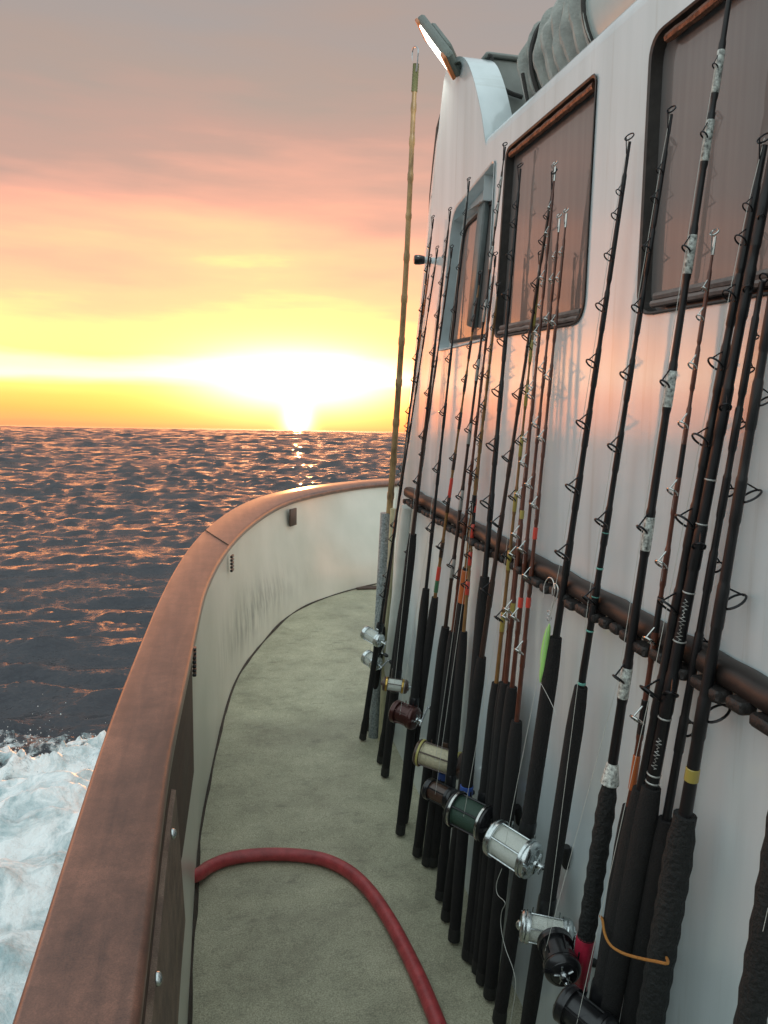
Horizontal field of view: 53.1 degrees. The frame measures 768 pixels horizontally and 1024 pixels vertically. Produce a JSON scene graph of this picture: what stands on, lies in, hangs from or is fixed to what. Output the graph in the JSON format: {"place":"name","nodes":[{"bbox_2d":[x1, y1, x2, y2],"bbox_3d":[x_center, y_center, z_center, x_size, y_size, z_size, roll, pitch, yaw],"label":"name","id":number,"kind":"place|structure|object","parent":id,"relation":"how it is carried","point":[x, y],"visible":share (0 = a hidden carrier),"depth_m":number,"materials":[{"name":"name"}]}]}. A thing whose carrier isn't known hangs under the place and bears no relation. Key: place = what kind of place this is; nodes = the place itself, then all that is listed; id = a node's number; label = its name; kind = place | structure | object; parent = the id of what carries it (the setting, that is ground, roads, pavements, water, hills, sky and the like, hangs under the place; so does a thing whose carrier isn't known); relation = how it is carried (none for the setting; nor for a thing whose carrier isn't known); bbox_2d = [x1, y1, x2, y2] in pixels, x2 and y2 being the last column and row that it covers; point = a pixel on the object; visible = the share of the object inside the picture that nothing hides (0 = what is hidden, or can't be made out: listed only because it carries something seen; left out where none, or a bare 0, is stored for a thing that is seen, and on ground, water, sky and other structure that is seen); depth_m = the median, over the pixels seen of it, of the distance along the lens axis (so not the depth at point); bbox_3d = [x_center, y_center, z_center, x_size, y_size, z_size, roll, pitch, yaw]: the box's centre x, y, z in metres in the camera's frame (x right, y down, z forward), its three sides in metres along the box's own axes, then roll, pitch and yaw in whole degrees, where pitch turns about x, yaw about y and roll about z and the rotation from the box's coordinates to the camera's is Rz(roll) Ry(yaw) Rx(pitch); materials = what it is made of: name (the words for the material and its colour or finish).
{"place":"outdoors","nodes":[
{"label":"outdoors","id":0,"kind":"place"},
{"bbox_2d":[0,425,405,779],"bbox_3d":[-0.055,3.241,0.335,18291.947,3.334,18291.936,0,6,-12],"label":"sea","id":1,"kind":"structure","parent":0,"point":[102,530],"depth_m":25.25,"materials":[{"name":"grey liquid"}]},
{"bbox_2d":[0,713,105,1023],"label":"bow foam","id":2,"kind":"object","parent":1,"relation":"on","point":[42,796],"visible":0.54,"depth_m":5.60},
{"bbox_2d":[0,0,556,431],"label":"sky","id":3,"kind":"structure","parent":0,"point":[203,203],"materials":[{"name":"orange"}]},
{"bbox_2d":[192,584,522,1023],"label":"deck","id":4,"kind":"structure","parent":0,"point":[296,765],"depth_m":2.60,"materials":[{"name":"grey paint"}]},
{"bbox_2d":[12,478,399,1023],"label":"bulwark","id":5,"kind":"object","parent":4,"relation":"attached to","point":[115,945],"visible":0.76,"depth_m":1.96,"materials":[{"name":"white paint"}]},
{"bbox_2d":[195,847,446,1023],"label":"hose","id":6,"kind":"object","parent":4,"relation":"on","point":[370,892],"visible":0.82,"depth_m":2.45,"materials":[{"name":"red rubber"}]},
{"bbox_2d":[356,586,376,589],"bbox_3d":[-0.063,0.615,6.269,0.340,0.010,0.100,0,6,-12],"label":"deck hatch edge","id":7,"kind":"object","parent":4,"relation":"on","point":[365,587],"visible":0.41,"depth_m":6.23,"materials":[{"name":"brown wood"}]},
{"bbox_2d":[368,512,389,738],"bbox_3d":[-0.021,0.526,3.501,0.047,1.059,0.115,-3,7,-35],"label":"gaff tube","id":8,"kind":"object","parent":4,"relation":"on","point":[380,587],"visible":0.62,"depth_m":3.45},
{"bbox_2d":[386,46,418,513],"bbox_3d":[0.075,-0.883,3.154,0.033,1.844,0.377,0,6,-12],"label":"bamboo gaff","id":9,"kind":"object","parent":8,"relation":"on","point":[401,344],"visible":1,"depth_m":3.10,"materials":[{"name":"brown"}]},
{"bbox_2d":[378,508,395,740],"bbox_3d":[0.013,0.519,3.443,0.028,1.089,0.139,-1,6,-19],"label":"cream pole","id":10,"kind":"object","parent":4,"relation":"on","point":[382,692],"visible":0.48,"depth_m":3.42,"materials":[{"name":"plastic"}]},
{"bbox_2d":[384,505,411,694],"bbox_3d":[0.040,0.510,3.385,0.044,1.125,0.443,0,6,-13],"label":"white pipe","id":11,"kind":"object","parent":4,"relation":"on","point":[405,522],"visible":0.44,"depth_m":3.26,"materials":[{"name":"plastic"}]},
{"bbox_2d":[361,215,434,731],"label":"fishing rod","id":12,"kind":"object","parent":4,"relation":"on","point":[366,658],"visible":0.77,"depth_m":3.23,"materials":[{"name":"plastic"}]},
{"bbox_2d":[359,246,438,740],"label":"fishing rod","id":13,"kind":"object","parent":4,"relation":"on","point":[376,638],"visible":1,"depth_m":3.25,"materials":[{"name":"plastic"}]},
{"bbox_2d":[382,254,431,619],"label":"fishing rod","id":14,"kind":"object","parent":4,"relation":"on","point":[424,301],"visible":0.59,"depth_m":2.90,"materials":[{"name":"plastic"}]},
{"bbox_2d":[377,244,453,763],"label":"fishing rod","id":15,"kind":"object","parent":4,"relation":"on","point":[380,749],"visible":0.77,"depth_m":2.80,"materials":[{"name":"plastic"}]},
{"bbox_2d":[380,207,451,777],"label":"fishing rod","id":16,"kind":"object","parent":4,"relation":"on","point":[394,685],"visible":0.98,"depth_m":2.95,"materials":[{"name":"plastic"}]},
{"bbox_2d":[388,177,470,835],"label":"fishing rod","id":17,"kind":"object","parent":4,"relation":"on","point":[407,716],"visible":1,"depth_m":2.62,"materials":[{"name":"plastic"}]},
{"bbox_2d":[406,270,482,823],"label":"fishing rod","id":18,"kind":"object","parent":4,"relation":"on","point":[430,632],"visible":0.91,"depth_m":2.58,"materials":[{"name":"plastic"}]},
{"bbox_2d":[422,409,482,901],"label":"fishing rod","id":19,"kind":"object","parent":4,"relation":"on","point":[434,790],"visible":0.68,"depth_m":2.35,"materials":[{"name":"plastic"}]},
{"bbox_2d":[412,281,500,867],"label":"fishing rod","id":20,"kind":"object","parent":4,"relation":"on","point":[426,754],"visible":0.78,"depth_m":2.41,"materials":[{"name":"plastic"}]},
{"bbox_2d":[421,251,497,866],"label":"fishing rod","id":21,"kind":"object","parent":4,"relation":"on","point":[429,829],"visible":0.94,"depth_m":2.40,"materials":[{"name":"plastic"}]},
{"bbox_2d":[412,142,507,857],"bbox_3d":[0.212,0.100,2.362,0.041,2.239,0.438,-1,6,-22],"label":"fishing rod","id":22,"kind":"object","parent":4,"relation":"on","point":[417,851],"visible":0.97,"depth_m":2.43,"materials":[{"name":"plastic"}]},
{"bbox_2d":[448,162,523,943],"bbox_3d":[0.268,0.185,2.102,0.051,2.170,0.154,-5,8,-42],"label":"fishing rod","id":23,"kind":"object","parent":4,"relation":"on","point":[454,930],"visible":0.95,"depth_m":2.12,"materials":[{"name":"plastic"}]},
{"bbox_2d":[444,250,540,961],"bbox_3d":[0.278,0.325,1.989,0.208,1.926,0.141,7,8,43],"label":"fishing rod","id":24,"kind":"object","parent":4,"relation":"on","point":[466,813],"visible":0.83,"depth_m":2.02,"materials":[{"name":"plastic"}]},
{"bbox_2d":[440,168,557,922],"bbox_3d":[0.282,0.230,2.051,0.047,2.085,0.435,-1,6,-20],"label":"fishing rod","id":25,"kind":"object","parent":4,"relation":"on","point":[478,679],"visible":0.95,"depth_m":2.06,"materials":[{"name":"plastic"}]},
{"bbox_2d":[468,244,549,965],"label":"fishing rod","id":26,"kind":"object","parent":4,"relation":"on","point":[510,554],"visible":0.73,"depth_m":2.02,"materials":[{"name":"plastic"}]},
{"bbox_2d":[471,161,557,974],"bbox_3d":[0.318,0.239,1.944,0.042,2.112,0.213,-2,7,-24],"label":"fishing rod","id":27,"kind":"object","parent":4,"relation":"on","point":[504,683],"visible":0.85,"depth_m":1.95,"materials":[{"name":"plastic"}]},
{"bbox_2d":[476,213,561,986],"bbox_3d":[0.324,0.306,1.915,0.042,1.990,0.210,-2,7,-24],"label":"fishing rod","id":28,"kind":"object","parent":4,"relation":"on","point":[508,715],"visible":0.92,"depth_m":1.93,"materials":[{"name":"plastic"}]},
{"bbox_2d":[483,208,568,1000],"bbox_3d":[0.334,0.311,1.873,0.043,1.994,0.192,-2,7,-24],"label":"fishing rod","id":29,"kind":"object","parent":4,"relation":"on","point":[512,761],"visible":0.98,"depth_m":1.91,"materials":[{"name":"plastic"}]},
{"bbox_2d":[482,132,634,1023],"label":"fishing rod","id":30,"kind":"object","parent":4,"relation":"on","point":[520,851],"visible":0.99,"depth_m":1.74,"materials":[{"name":"plastic"}]},
{"bbox_2d":[392,0,767,1023],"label":"deck house","id":31,"kind":"structure","parent":4,"relation":"on","point":[638,68],"depth_m":1.56,"materials":[{"name":"white paint"}]},
{"bbox_2d":[413,255,431,264],"bbox_3d":[0.145,-0.940,2.865,0.072,0.036,0.037,0,6,-12],"label":"security camera","id":32,"kind":"object","parent":31,"relation":"attached to","point":[419,259],"visible":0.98,"depth_m":2.85,"materials":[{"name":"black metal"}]},
{"bbox_2d":[415,15,460,79],"bbox_3d":[0.198,-1.593,2.632,0.109,0.322,0.359,-1,6,-16],"label":"flood light","id":33,"kind":"object","parent":31,"relation":"attached to","point":[437,40],"visible":0.98,"depth_m":2.55,"materials":[{"name":"white metal"}]},
{"bbox_2d":[439,160,494,350],"bbox_3d":[0.276,-0.787,2.488,0.045,0.506,0.542,0,6,-12],"label":"window","id":34,"kind":"structure","parent":31,"relation":"in","point":[478,229],"depth_m":2.51,"materials":[{"name":"grey metal"}]},
{"bbox_2d":[471,52,525,136],"bbox_3d":[0.767,-1.367,2.751,0.940,0.350,0.240,0,6,-12],"label":"roof locker","id":35,"kind":"object","parent":31,"relation":"on","point":[506,64],"visible":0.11,"depth_m":2.56,"materials":[{"name":"grey paint"}]},
{"bbox_2d":[487,53,522,99],"bbox_3d":[0.400,-1.438,2.536,0.127,0.132,0.015,0,6,-12],"label":"cable","id":36,"kind":"object","parent":35,"relation":"hanging from","point":[508,91],"visible":0.41,"depth_m":2.54,"materials":[{"name":"black rubber"}]},
{"bbox_2d":[494,73,597,337],"bbox_3d":[0.391,-0.706,1.906,0.027,0.533,0.574,0,6,-12],"label":"window","id":37,"kind":"structure","parent":31,"relation":"in","point":[565,135],"depth_m":1.87,"materials":[{"name":"brown glass"}]},
{"bbox_2d":[517,0,635,101],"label":"life raft","id":38,"kind":"object","parent":31,"relation":"on","point":[563,33],"visible":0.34,"depth_m":2.04,"materials":[{"name":"fabric"}]},
{"bbox_2d":[403,487,767,735],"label":"rod rack","id":39,"kind":"object","parent":31,"relation":"attached to","point":[747,684],"visible":0.75,"depth_m":1.44,"materials":[{"name":"brown wood"}]},
{"bbox_2d":[539,577,558,713],"bbox_3d":[0.365,0.286,1.676,0.017,0.288,0.102,0,6,-12],"label":"fishing lure","id":40,"kind":"object","parent":39,"relation":"hanging from","point":[545,646],"visible":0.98,"depth_m":1.70,"materials":[{"name":"green plastic"}]},
{"bbox_2d":[637,0,767,314],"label":"window","id":41,"kind":"structure","parent":31,"relation":"in","point":[683,51],"depth_m":1.29,"materials":[{"name":"brown glass"}]},
{"bbox_2d":[516,105,675,1023],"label":"fishing rod","id":42,"kind":"object","parent":4,"relation":"on","point":[531,926],"visible":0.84,"depth_m":1.60,"materials":[{"name":"plastic"}]},
{"bbox_2d":[537,0,731,995],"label":"fishing rod","id":43,"kind":"object","parent":4,"relation":"on","point":[566,962],"visible":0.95,"depth_m":1.40,"materials":[{"name":"black plastic"}]},
{"bbox_2d":[597,228,719,957],"bbox_3d":[0.437,0.469,1.368,0.042,1.846,0.220,-2,7,-27],"label":"fishing rod","id":44,"kind":"object","parent":4,"relation":"on","point":[653,640],"visible":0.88,"depth_m":1.29,"materials":[{"name":"plastic"}]},
{"bbox_2d":[552,132,767,1023],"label":"fishing rod","id":45,"kind":"object","parent":4,"relation":"on","point":[573,1004],"visible":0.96,"depth_m":1.25,"materials":[{"name":"plastic"}]},
{"bbox_2d":[599,915,669,964],"bbox_3d":[0.438,0.747,1.335,0.092,0.159,0.312,0,6,-12],"label":"tie cord","id":46,"kind":"object","parent":45,"relation":"attached to","point":[667,962],"visible":0.71,"depth_m":1.27,"materials":[{"name":"orange fabric"}]},
{"bbox_2d":[600,158,767,1019],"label":"fishing rod","id":47,"kind":"object","parent":4,"relation":"on","point":[633,880],"visible":1,"depth_m":1.25,"materials":[{"name":"plastic"}]},
{"bbox_2d":[620,272,767,1023],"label":"fishing rod","id":48,"kind":"object","parent":4,"relation":"on","point":[634,982],"visible":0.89,"depth_m":1.25,"materials":[{"name":"plastic"}]},
{"bbox_2d":[636,296,767,1023],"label":"fishing rod","id":49,"kind":"object","parent":4,"relation":"on","point":[672,894],"visible":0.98,"depth_m":1.20,"materials":[{"name":"black plastic"}]},
{"bbox_2d":[733,812,767,1023],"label":"fishing rod","id":50,"kind":"object","parent":4,"relation":"on","point":[752,1006],"visible":1,"depth_m":1.03,"materials":[{"name":"black rubber"}]}
]}

